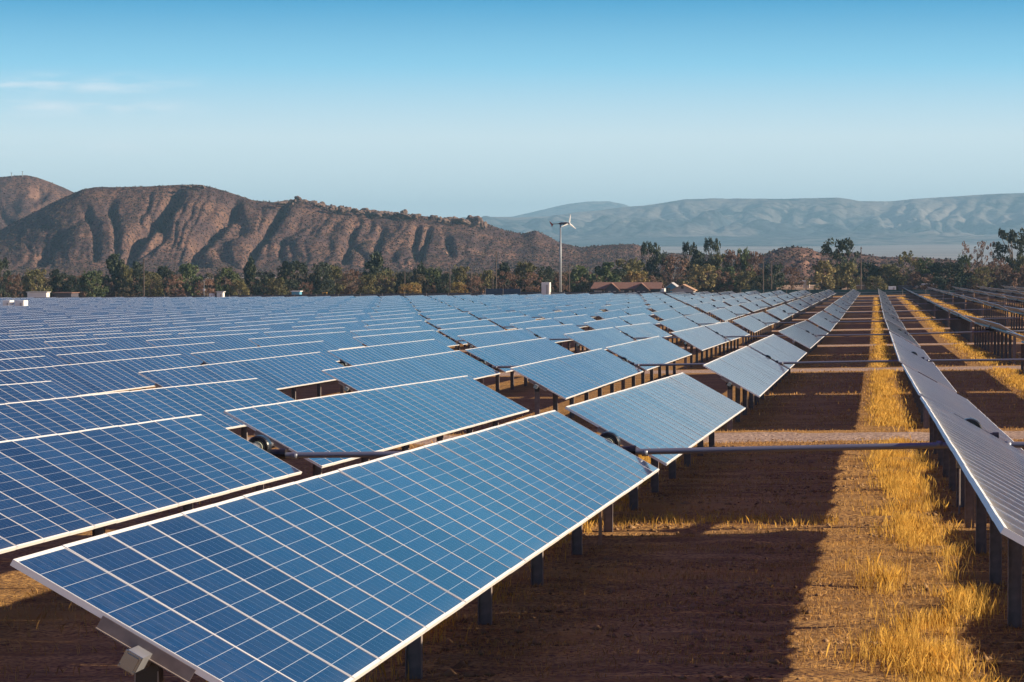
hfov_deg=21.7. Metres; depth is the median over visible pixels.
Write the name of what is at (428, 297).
solar tracker
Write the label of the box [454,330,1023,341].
drive shaft
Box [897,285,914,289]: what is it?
dark barn
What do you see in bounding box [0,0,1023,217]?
sky
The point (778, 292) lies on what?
solar tracker
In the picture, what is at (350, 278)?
bare tree
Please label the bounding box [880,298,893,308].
solar tracker
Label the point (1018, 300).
solar tracker
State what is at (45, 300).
solar tracker
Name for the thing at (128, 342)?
solar tracker
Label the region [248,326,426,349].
solar tracker
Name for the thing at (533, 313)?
solar tracker
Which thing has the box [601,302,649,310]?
solar tracker
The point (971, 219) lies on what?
mountains
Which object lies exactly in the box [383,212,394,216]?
boulder
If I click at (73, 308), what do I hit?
solar tracker
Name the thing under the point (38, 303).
solar tracker
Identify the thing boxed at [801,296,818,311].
solar tracker
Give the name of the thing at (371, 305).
solar tracker
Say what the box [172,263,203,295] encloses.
leafy tree
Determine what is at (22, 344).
solar tracker
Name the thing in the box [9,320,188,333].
solar tracker
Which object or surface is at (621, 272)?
evergreen tree
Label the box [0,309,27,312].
solar tracker
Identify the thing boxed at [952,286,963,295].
solar tracker
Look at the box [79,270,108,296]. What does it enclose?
leafy tree
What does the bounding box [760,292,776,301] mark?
solar tracker
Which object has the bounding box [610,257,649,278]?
olive green tree
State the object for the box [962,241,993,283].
bare tree
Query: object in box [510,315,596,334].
solar tracker
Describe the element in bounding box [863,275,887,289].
olive green tree
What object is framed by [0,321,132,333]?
solar tracker
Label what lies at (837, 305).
drive shaft
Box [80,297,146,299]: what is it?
solar tracker
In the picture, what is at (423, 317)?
solar tracker
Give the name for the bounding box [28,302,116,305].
solar tracker
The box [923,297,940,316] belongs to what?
solar tracker
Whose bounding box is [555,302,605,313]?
solar tracker
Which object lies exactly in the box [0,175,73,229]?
hill
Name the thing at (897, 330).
solar tracker
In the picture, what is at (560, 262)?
wind turbine
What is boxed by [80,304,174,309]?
solar tracker
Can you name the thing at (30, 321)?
solar tracker
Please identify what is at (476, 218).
boulder
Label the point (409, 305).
solar tracker
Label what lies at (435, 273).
leafy tree
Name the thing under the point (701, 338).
solar tracker
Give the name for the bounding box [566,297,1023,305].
drive shaft
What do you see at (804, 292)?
solar tracker
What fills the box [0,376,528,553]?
solar tracker
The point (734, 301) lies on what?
solar tracker
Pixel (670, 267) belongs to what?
bare tree
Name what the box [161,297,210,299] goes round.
solar tracker
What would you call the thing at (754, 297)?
solar tracker
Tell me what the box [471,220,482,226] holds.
boulder
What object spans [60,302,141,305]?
solar tracker
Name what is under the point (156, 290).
olive green tree
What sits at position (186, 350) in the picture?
solar tracker
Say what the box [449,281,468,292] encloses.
shrub
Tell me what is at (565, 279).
bare tree
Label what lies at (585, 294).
solar tracker
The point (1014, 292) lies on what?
solar tracker
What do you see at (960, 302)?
solar tracker
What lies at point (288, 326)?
solar tracker
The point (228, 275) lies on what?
leafy tree
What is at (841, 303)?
solar tracker
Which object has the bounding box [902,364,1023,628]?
solar tracker
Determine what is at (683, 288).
grey house
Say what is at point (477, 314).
solar tracker
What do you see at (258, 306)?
solar tracker
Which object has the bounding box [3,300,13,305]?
inverter cabinet
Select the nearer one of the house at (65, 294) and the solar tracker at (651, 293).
the solar tracker at (651, 293)
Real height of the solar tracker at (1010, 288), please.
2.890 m
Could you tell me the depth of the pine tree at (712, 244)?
798.40 m
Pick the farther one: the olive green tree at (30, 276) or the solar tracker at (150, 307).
the olive green tree at (30, 276)
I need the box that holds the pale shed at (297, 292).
[291,291,302,294]
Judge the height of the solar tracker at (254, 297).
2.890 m
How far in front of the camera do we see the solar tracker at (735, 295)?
561.07 m
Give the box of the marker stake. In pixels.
[599,511,601,544]
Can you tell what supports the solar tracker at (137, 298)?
on the ground at (86, 658)
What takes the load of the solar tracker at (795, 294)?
on the ground at (86, 658)
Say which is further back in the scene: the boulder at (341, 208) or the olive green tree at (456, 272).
the boulder at (341, 208)
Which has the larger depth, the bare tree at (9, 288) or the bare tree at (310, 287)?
the bare tree at (9, 288)
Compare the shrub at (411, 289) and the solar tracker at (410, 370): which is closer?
the solar tracker at (410, 370)
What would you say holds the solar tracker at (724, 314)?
on the ground at (86, 658)
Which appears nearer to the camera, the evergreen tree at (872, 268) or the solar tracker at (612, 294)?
the solar tracker at (612, 294)
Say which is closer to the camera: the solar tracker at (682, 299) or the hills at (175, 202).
the solar tracker at (682, 299)
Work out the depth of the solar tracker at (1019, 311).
252.06 m
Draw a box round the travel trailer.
[27,292,49,296]
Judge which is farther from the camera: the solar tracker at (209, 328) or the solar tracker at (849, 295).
the solar tracker at (849, 295)
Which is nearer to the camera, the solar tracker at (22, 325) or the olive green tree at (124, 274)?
the solar tracker at (22, 325)
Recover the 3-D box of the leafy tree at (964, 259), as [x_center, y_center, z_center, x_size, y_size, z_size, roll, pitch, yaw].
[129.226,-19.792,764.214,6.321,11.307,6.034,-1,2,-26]
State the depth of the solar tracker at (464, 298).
572.39 m
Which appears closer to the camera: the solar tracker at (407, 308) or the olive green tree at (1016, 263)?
the solar tracker at (407, 308)
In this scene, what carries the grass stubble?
on the ground at (86, 658)
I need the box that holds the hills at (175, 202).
[0,185,753,278]
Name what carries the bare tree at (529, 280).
on the ground at (86, 658)
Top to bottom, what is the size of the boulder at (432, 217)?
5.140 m
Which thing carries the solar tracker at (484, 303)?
on the ground at (86, 658)
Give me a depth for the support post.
46.67 m
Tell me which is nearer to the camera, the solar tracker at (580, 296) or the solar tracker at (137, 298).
the solar tracker at (580, 296)
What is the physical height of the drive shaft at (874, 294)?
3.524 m
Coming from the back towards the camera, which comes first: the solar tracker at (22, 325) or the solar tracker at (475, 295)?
the solar tracker at (475, 295)
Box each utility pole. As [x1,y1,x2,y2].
[143,258,144,295]
[496,251,496,288]
[763,258,763,288]
[860,248,861,289]
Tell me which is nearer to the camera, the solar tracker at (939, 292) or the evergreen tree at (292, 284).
the solar tracker at (939, 292)
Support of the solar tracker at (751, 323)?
on the ground at (86, 658)
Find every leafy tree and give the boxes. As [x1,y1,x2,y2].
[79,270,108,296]
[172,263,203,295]
[213,266,239,294]
[421,267,444,292]
[567,263,592,291]
[588,262,621,281]
[712,266,739,291]
[734,248,755,286]
[914,257,934,285]
[956,254,975,287]
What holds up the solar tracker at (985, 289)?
on the ground at (86, 658)
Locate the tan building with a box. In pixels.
[855,285,866,289]
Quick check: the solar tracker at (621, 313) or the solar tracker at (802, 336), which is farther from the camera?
the solar tracker at (621, 313)
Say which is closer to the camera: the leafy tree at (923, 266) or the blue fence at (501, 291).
the blue fence at (501, 291)
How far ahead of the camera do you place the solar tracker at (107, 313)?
372.04 m
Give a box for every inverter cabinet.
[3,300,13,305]
[15,300,27,305]
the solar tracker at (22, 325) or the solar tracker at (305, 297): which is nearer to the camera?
the solar tracker at (22, 325)
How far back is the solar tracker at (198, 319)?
305.56 m
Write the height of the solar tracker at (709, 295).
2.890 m
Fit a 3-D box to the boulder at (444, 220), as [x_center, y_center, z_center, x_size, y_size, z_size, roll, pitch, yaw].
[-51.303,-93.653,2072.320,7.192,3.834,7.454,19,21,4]
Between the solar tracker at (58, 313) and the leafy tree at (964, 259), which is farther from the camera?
the leafy tree at (964, 259)
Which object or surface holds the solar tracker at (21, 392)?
on the ground at (86, 658)
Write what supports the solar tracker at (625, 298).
on the ground at (86, 658)
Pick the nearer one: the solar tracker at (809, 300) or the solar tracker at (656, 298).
the solar tracker at (809, 300)
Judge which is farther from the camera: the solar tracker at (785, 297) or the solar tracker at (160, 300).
the solar tracker at (160, 300)
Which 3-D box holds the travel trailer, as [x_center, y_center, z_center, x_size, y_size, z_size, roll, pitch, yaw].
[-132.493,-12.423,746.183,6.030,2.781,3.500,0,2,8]
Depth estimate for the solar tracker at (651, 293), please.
628.30 m
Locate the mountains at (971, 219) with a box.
[462,193,1023,244]
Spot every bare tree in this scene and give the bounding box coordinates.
[5,274,23,296]
[164,274,185,295]
[194,278,216,295]
[299,281,313,293]
[338,269,364,293]
[466,275,485,293]
[497,270,518,288]
[521,272,542,291]
[551,274,569,291]
[660,254,688,285]
[722,249,741,283]
[746,251,762,276]
[781,267,803,288]
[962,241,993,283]
[987,258,1012,288]
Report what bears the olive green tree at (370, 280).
on the ground at (86, 658)
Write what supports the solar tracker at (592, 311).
on the ground at (86, 658)
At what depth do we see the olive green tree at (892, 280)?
756.04 m
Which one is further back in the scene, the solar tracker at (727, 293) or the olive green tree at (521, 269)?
the olive green tree at (521, 269)
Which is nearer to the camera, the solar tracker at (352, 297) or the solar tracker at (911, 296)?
the solar tracker at (911, 296)
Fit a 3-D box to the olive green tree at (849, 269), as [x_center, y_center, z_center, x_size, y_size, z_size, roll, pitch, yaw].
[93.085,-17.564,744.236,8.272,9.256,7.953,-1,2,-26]
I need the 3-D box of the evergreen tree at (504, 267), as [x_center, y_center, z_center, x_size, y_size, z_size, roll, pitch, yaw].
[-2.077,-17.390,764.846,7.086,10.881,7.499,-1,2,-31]
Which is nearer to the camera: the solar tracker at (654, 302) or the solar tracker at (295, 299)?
the solar tracker at (654, 302)
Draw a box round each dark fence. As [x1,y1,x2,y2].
[11,293,481,297]
[521,292,739,297]
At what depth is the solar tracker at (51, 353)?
131.91 m
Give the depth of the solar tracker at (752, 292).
625.64 m
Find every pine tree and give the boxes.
[100,253,127,294]
[239,257,262,292]
[361,251,393,286]
[640,240,660,274]
[702,237,722,268]
[820,237,859,280]
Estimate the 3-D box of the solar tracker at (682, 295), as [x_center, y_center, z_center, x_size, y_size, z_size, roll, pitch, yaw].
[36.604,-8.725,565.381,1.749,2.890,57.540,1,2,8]
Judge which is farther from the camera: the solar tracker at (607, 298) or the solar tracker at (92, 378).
the solar tracker at (607, 298)
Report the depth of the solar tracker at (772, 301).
428.48 m
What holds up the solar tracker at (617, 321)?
on the ground at (86, 658)
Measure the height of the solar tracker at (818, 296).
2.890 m
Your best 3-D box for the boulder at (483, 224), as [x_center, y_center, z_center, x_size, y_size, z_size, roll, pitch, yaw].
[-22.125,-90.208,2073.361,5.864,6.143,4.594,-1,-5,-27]
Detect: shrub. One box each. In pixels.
[397,284,407,292]
[406,282,421,292]
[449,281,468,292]
[622,270,649,281]
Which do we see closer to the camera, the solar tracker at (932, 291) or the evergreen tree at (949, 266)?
the solar tracker at (932, 291)
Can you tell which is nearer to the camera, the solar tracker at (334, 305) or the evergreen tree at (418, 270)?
the solar tracker at (334, 305)
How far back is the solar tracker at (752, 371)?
95.97 m
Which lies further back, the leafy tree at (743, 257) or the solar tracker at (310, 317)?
the leafy tree at (743, 257)
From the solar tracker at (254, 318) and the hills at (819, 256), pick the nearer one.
the solar tracker at (254, 318)
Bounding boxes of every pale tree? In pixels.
[680,263,721,291]
[805,260,835,289]
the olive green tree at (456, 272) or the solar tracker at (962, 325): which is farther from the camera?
the olive green tree at (456, 272)
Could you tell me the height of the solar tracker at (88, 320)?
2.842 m
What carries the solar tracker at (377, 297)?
on the ground at (86, 658)
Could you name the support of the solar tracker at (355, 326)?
on the ground at (86, 658)
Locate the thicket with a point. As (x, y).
(418, 277)
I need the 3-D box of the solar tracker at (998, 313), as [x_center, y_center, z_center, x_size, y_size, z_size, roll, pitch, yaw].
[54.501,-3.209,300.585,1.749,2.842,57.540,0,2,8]
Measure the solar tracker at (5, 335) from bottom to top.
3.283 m
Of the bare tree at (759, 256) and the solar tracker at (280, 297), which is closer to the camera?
the solar tracker at (280, 297)
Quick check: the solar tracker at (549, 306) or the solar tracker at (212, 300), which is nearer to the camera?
the solar tracker at (549, 306)
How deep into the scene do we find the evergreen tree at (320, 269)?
768.35 m
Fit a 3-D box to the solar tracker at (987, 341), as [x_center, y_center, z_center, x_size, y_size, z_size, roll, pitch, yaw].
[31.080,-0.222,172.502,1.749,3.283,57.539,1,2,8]
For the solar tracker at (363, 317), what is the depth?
305.75 m
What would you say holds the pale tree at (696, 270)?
on the ground at (86, 658)
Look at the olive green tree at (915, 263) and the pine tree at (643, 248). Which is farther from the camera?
the pine tree at (643, 248)
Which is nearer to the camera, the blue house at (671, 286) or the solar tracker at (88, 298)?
the solar tracker at (88, 298)
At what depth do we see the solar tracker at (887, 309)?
294.98 m
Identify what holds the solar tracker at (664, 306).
on the ground at (86, 658)
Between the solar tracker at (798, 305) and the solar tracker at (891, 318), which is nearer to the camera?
the solar tracker at (891, 318)
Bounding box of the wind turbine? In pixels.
[549,214,575,291]
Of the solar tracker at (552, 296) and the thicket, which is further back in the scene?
the thicket
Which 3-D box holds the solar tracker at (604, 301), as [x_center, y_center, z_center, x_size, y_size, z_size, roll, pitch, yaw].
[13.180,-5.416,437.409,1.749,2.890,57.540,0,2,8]
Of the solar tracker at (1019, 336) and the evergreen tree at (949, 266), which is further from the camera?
the evergreen tree at (949, 266)
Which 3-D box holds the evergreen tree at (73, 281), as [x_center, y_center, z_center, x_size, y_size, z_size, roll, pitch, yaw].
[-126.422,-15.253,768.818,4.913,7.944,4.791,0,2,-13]
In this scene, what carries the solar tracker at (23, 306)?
on the ground at (86, 658)
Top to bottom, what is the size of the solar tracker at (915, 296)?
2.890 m
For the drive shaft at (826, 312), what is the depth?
302.58 m
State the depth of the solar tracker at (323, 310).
371.86 m
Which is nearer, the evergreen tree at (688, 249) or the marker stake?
the marker stake
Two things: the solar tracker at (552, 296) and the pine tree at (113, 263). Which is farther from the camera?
the pine tree at (113, 263)
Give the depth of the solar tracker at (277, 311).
371.68 m
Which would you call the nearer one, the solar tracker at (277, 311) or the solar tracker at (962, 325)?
the solar tracker at (962, 325)
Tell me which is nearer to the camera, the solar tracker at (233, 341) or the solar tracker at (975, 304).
the solar tracker at (233, 341)
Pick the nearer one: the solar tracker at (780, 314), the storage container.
the solar tracker at (780, 314)
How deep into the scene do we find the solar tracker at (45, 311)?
396.65 m
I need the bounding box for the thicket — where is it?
[0,264,1003,296]
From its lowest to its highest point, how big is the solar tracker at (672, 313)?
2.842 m
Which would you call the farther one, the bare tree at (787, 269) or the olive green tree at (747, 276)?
the bare tree at (787, 269)
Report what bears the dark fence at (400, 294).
on the ground at (86, 658)
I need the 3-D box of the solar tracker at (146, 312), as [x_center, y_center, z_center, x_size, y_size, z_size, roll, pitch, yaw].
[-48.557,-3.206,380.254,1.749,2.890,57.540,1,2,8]
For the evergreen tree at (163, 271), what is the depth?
777.29 m
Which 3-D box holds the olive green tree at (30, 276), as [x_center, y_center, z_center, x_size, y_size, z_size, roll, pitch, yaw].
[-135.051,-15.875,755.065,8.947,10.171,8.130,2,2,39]
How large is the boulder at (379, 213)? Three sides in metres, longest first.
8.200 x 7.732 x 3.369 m
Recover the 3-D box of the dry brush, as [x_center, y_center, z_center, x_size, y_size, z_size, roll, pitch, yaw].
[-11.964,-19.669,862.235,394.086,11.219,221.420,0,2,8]
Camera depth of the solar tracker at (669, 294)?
622.55 m
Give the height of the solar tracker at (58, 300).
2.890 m
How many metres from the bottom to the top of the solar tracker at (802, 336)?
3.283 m
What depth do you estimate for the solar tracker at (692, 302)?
428.61 m
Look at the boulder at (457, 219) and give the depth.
2063.17 m
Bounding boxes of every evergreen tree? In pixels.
[0,258,11,297]
[47,268,71,291]
[65,275,80,296]
[123,261,148,295]
[154,265,174,295]
[253,270,275,294]
[276,260,312,294]
[309,261,334,293]
[313,280,334,293]
[391,271,411,293]
[412,261,430,289]
[436,273,456,292]
[491,262,510,288]
[535,266,556,291]
[612,268,626,281]
[648,250,673,283]
[678,241,696,272]
[685,250,709,284]
[749,275,767,288]
[760,263,788,288]
[853,262,881,284]
[927,261,969,289]
[991,227,1023,275]
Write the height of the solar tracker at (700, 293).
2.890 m
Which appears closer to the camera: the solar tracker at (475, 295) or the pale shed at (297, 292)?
the solar tracker at (475, 295)
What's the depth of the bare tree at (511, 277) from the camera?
744.17 m
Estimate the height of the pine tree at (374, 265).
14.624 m
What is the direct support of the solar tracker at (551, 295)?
on the ground at (86, 658)
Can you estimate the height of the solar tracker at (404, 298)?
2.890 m
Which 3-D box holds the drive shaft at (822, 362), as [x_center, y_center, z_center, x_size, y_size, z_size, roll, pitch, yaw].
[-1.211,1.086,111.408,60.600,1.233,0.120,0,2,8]
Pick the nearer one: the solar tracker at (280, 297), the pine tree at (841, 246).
the solar tracker at (280, 297)
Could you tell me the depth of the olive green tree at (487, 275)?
756.40 m
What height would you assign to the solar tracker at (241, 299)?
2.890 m
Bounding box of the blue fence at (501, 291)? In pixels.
[485,288,520,294]
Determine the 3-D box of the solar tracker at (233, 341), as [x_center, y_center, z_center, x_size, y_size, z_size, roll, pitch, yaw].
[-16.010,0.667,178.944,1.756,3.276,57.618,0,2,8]
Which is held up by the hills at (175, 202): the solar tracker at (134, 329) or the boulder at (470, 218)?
the boulder at (470, 218)
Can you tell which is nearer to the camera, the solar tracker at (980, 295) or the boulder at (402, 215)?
the solar tracker at (980, 295)
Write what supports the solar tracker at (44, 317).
on the ground at (86, 658)
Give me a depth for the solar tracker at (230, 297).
640.70 m
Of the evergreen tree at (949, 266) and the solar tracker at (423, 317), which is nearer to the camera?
the solar tracker at (423, 317)
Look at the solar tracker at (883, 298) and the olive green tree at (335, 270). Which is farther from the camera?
the olive green tree at (335, 270)
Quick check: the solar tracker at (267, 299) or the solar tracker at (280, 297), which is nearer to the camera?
the solar tracker at (267, 299)
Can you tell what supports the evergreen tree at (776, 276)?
on the ground at (86, 658)
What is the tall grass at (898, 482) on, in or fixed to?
on the ground at (86, 658)
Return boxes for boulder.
[273,201,287,204]
[324,205,334,210]
[338,205,344,214]
[349,208,359,213]
[374,211,383,216]
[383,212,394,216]
[396,212,410,217]
[428,215,437,219]
[441,217,449,222]
[451,218,463,221]
[466,215,475,222]
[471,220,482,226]
[473,216,482,224]
[480,221,486,228]
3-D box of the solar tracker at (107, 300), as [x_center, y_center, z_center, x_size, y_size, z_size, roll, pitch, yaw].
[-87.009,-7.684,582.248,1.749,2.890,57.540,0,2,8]
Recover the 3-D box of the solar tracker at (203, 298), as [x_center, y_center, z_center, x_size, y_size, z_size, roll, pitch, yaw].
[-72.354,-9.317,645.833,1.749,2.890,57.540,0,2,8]
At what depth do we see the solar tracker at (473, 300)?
507.73 m
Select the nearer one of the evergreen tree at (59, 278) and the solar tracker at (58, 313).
the solar tracker at (58, 313)
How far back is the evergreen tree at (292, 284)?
765.88 m
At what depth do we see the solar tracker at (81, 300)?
580.48 m
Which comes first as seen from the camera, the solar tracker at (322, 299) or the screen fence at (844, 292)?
the solar tracker at (322, 299)
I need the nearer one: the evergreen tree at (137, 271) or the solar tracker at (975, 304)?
the solar tracker at (975, 304)
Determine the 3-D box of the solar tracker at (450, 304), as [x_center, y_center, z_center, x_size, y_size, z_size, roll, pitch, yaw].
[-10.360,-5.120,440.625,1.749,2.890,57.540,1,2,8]
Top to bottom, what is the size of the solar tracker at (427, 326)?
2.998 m
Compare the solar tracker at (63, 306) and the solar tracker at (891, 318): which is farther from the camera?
the solar tracker at (63, 306)
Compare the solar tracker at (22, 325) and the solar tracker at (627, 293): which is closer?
the solar tracker at (22, 325)
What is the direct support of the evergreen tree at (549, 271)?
on the ground at (86, 658)
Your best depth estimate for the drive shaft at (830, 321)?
238.06 m
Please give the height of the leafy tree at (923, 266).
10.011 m
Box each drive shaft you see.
[285,441,1023,458]
[427,308,1023,318]
[437,317,1023,328]
[445,294,1016,303]
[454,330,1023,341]
[463,302,1022,311]
[469,291,1019,300]
[492,359,1023,368]
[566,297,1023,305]
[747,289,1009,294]
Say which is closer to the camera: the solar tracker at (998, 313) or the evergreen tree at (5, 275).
the solar tracker at (998, 313)
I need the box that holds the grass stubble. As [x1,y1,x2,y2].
[0,350,1023,681]
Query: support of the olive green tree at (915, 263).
on the ground at (86, 658)
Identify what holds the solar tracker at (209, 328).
on the ground at (86, 658)
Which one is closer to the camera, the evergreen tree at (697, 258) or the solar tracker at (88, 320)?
the solar tracker at (88, 320)
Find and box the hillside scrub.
[0,176,999,284]
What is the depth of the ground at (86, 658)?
37.84 m
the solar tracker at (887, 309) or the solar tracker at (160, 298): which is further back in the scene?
the solar tracker at (160, 298)
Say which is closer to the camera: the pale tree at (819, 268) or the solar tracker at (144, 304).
the solar tracker at (144, 304)
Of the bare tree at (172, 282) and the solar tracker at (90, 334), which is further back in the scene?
the bare tree at (172, 282)
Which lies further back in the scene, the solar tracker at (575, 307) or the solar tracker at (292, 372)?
the solar tracker at (575, 307)
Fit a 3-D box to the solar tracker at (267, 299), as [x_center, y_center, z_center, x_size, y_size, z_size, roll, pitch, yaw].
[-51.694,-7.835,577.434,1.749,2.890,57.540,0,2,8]
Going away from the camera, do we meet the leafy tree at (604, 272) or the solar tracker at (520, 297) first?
the solar tracker at (520, 297)
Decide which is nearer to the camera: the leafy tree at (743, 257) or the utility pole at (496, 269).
the utility pole at (496, 269)
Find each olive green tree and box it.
[21,268,52,296]
[117,264,135,293]
[139,271,163,295]
[228,279,249,294]
[267,277,288,294]
[321,264,345,293]
[357,274,380,293]
[376,269,397,293]
[451,264,472,290]
[478,270,497,292]
[511,261,537,291]
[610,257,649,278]
[707,253,729,270]
[734,270,760,291]
[833,262,861,289]
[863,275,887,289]
[877,264,902,289]
[895,250,921,284]
[971,266,995,287]
[1010,255,1023,283]
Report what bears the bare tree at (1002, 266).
on the ground at (86, 658)
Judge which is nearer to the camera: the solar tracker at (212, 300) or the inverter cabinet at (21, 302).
the inverter cabinet at (21, 302)
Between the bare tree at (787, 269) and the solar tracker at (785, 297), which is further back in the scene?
the bare tree at (787, 269)
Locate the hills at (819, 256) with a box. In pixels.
[725,247,997,282]
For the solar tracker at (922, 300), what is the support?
on the ground at (86, 658)
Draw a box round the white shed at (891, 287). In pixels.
[888,286,895,289]
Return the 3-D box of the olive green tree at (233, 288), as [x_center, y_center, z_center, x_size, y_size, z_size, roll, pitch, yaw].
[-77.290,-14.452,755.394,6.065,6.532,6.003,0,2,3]
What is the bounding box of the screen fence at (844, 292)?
[740,289,1020,295]
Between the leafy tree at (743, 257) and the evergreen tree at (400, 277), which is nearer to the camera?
the evergreen tree at (400, 277)
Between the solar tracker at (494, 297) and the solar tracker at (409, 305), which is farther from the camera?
the solar tracker at (494, 297)
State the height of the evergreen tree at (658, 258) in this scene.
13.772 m
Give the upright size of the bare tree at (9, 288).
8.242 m
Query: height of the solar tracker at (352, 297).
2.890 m
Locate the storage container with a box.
[541,282,550,294]
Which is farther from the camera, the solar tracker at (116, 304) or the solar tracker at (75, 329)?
the solar tracker at (116, 304)
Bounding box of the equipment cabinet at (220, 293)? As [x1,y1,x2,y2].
[216,291,225,296]
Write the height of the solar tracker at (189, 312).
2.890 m
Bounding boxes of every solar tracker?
[0,297,55,299]
[0,302,59,304]
[0,302,87,305]
[0,305,45,307]
[0,305,77,309]
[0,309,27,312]
[0,309,65,312]
[0,309,102,315]
[0,313,137,323]
[0,314,48,319]
[0,314,93,320]
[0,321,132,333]
[0,322,21,324]
[0,322,77,327]
[0,329,198,350]
[0,331,51,338]
[0,331,124,339]
[0,341,339,395]
[0,342,226,390]
[0,344,115,364]
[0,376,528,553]
[0,378,294,440]
[0,381,76,403]
[2,299,69,302]
[6,297,78,299]
[8,305,110,309]
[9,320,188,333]
[10,372,745,681]
[22,308,140,315]
[28,299,94,302]
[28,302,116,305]
[31,297,101,299]
[44,304,143,309]
[44,313,183,322]
[44,328,274,349]
[48,299,120,302]
[56,297,123,299]
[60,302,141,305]
[65,308,177,315]
[73,299,145,302]
[79,319,245,332]
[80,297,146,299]
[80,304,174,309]
[90,301,171,305]
[97,312,228,322]
[99,299,171,301]
[105,297,169,299]
[109,308,215,314]
[117,304,207,309]
[122,301,200,305]
[126,299,196,301]
[130,297,190,299]
[138,339,454,399]
[146,327,357,349]
[149,319,302,331]
[152,307,254,314]
[152,312,273,321]
[154,299,218,301]
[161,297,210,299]
[182,297,234,298]
[183,298,246,301]
[204,296,260,298]
[206,311,320,321]
[211,298,271,301]
[220,318,366,331]
[228,303,305,308]
[229,296,283,298]
[238,298,297,301]
[241,306,331,313]
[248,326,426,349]
[255,296,306,298]
[260,311,371,320]
[267,298,324,300]
[280,296,330,298]
[285,306,374,313]
[292,317,418,330]
[295,298,351,300]
[302,302,372,307]
[306,296,353,298]
[314,300,374,303]
[315,310,412,320]
[322,338,574,392]
[324,297,374,300]
[329,305,407,312]
[330,296,373,297]
[340,302,404,308]
[346,299,401,305]
[352,297,400,302]
[353,325,504,355]
[356,295,399,299]
[364,316,475,333]
[371,309,460,324]
[375,305,447,319]
[377,301,438,308]
[380,297,427,301]
[380,299,431,309]
[382,295,423,299]
[408,295,447,299]
[410,297,453,301]
[411,299,461,309]
[416,301,472,315]
[420,304,486,313]
[426,309,506,333]
[433,295,471,297]
[436,315,534,347]
[438,296,478,301]
[445,298,491,302]
[453,300,504,315]
[457,324,583,357]
[458,294,493,298]
[464,304,525,314]
[467,296,505,299]
[477,298,519,303]
[482,308,554,329]
[485,294,517,297]
[491,300,539,308]
[496,296,532,300]
[510,297,550,303]
[510,303,565,319]
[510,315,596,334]
[510,336,691,417]
[511,294,541,297]
[524,295,559,299]
[529,299,573,311]
[536,293,565,297]
[538,307,602,321]
[543,297,580,303]
[554,295,584,299]
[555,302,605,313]
[562,293,588,295]
[564,323,671,353]
[567,299,608,310]
[576,296,611,302]
[583,294,613,297]
[584,314,659,332]
[588,293,615,296]
[595,306,653,320]
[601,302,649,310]
[607,298,647,312]
[610,296,645,302]
[612,294,642,298]
[614,292,641,296]
[641,292,661,297]
[642,294,666,298]
[643,296,670,305]
[644,298,676,311]
[648,301,686,320]
[651,306,701,329]
[658,313,719,343]
[666,292,685,299]
[671,293,692,301]
[671,321,749,368]
[676,295,701,305]
[684,297,712,310]
[693,291,709,296]
[694,300,728,316]
[701,293,719,300]
[703,334,806,430]
[709,305,750,324]
[710,295,732,304]
[719,291,734,297]
[723,297,749,310]
[730,292,747,299]
[733,312,779,345]
[740,300,769,315]
[743,294,764,301]
[745,291,759,294]
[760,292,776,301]
[761,296,784,312]
[766,304,797,329]
[772,290,786,297]
[777,294,794,304]
[778,320,827,367]
[787,299,810,318]
[789,292,802,300]
[798,290,809,297]
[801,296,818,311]
[808,311,839,344]
[811,293,825,306]
[819,291,831,302]
[824,303,845,326]
[825,289,835,299]
[834,298,850,309]
[841,295,853,310]
[845,293,855,299]
[879,295,890,302]
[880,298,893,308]
[881,303,898,317]
[882,310,905,332]
[885,319,919,366]
[889,331,956,428]
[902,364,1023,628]
[909,290,920,304]
[909,291,914,300]
[915,293,925,309]
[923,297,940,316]
[928,287,937,297]
[933,288,943,300]
[933,302,948,327]
[941,290,955,304]
[943,307,981,342]
[949,292,966,308]
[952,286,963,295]
[961,288,975,297]
[962,295,987,315]
[964,315,1017,364]
[971,289,989,301]
[977,286,990,295]
[978,299,1012,326]
[986,292,1008,307]
[988,287,1007,298]
[1001,285,1019,296]
[1002,289,1023,302]
[1002,294,1023,308]
[1004,306,1023,329]
[1007,331,1023,369]
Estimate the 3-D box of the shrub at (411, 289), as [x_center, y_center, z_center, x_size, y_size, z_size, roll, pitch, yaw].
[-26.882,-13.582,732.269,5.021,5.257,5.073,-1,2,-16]
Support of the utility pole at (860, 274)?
on the ground at (86, 658)
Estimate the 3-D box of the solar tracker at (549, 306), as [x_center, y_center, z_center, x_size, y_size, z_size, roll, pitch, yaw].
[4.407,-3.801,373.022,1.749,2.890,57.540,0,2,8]
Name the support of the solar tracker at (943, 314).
on the ground at (86, 658)
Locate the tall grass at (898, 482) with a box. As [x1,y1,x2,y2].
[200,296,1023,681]
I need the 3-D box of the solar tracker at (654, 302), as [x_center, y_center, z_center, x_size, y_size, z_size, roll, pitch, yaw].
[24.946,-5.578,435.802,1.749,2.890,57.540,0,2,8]
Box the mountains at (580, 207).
[512,201,629,216]
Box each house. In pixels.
[52,292,79,296]
[590,282,665,291]
[665,282,677,291]
[670,284,696,291]
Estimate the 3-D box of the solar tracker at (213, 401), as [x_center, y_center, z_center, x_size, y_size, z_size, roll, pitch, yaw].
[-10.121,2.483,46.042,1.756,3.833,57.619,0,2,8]
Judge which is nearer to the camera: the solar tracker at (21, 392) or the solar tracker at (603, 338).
the solar tracker at (21, 392)
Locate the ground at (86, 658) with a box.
[0,244,1023,681]
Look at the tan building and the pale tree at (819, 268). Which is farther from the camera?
the tan building
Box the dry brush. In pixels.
[0,265,1023,297]

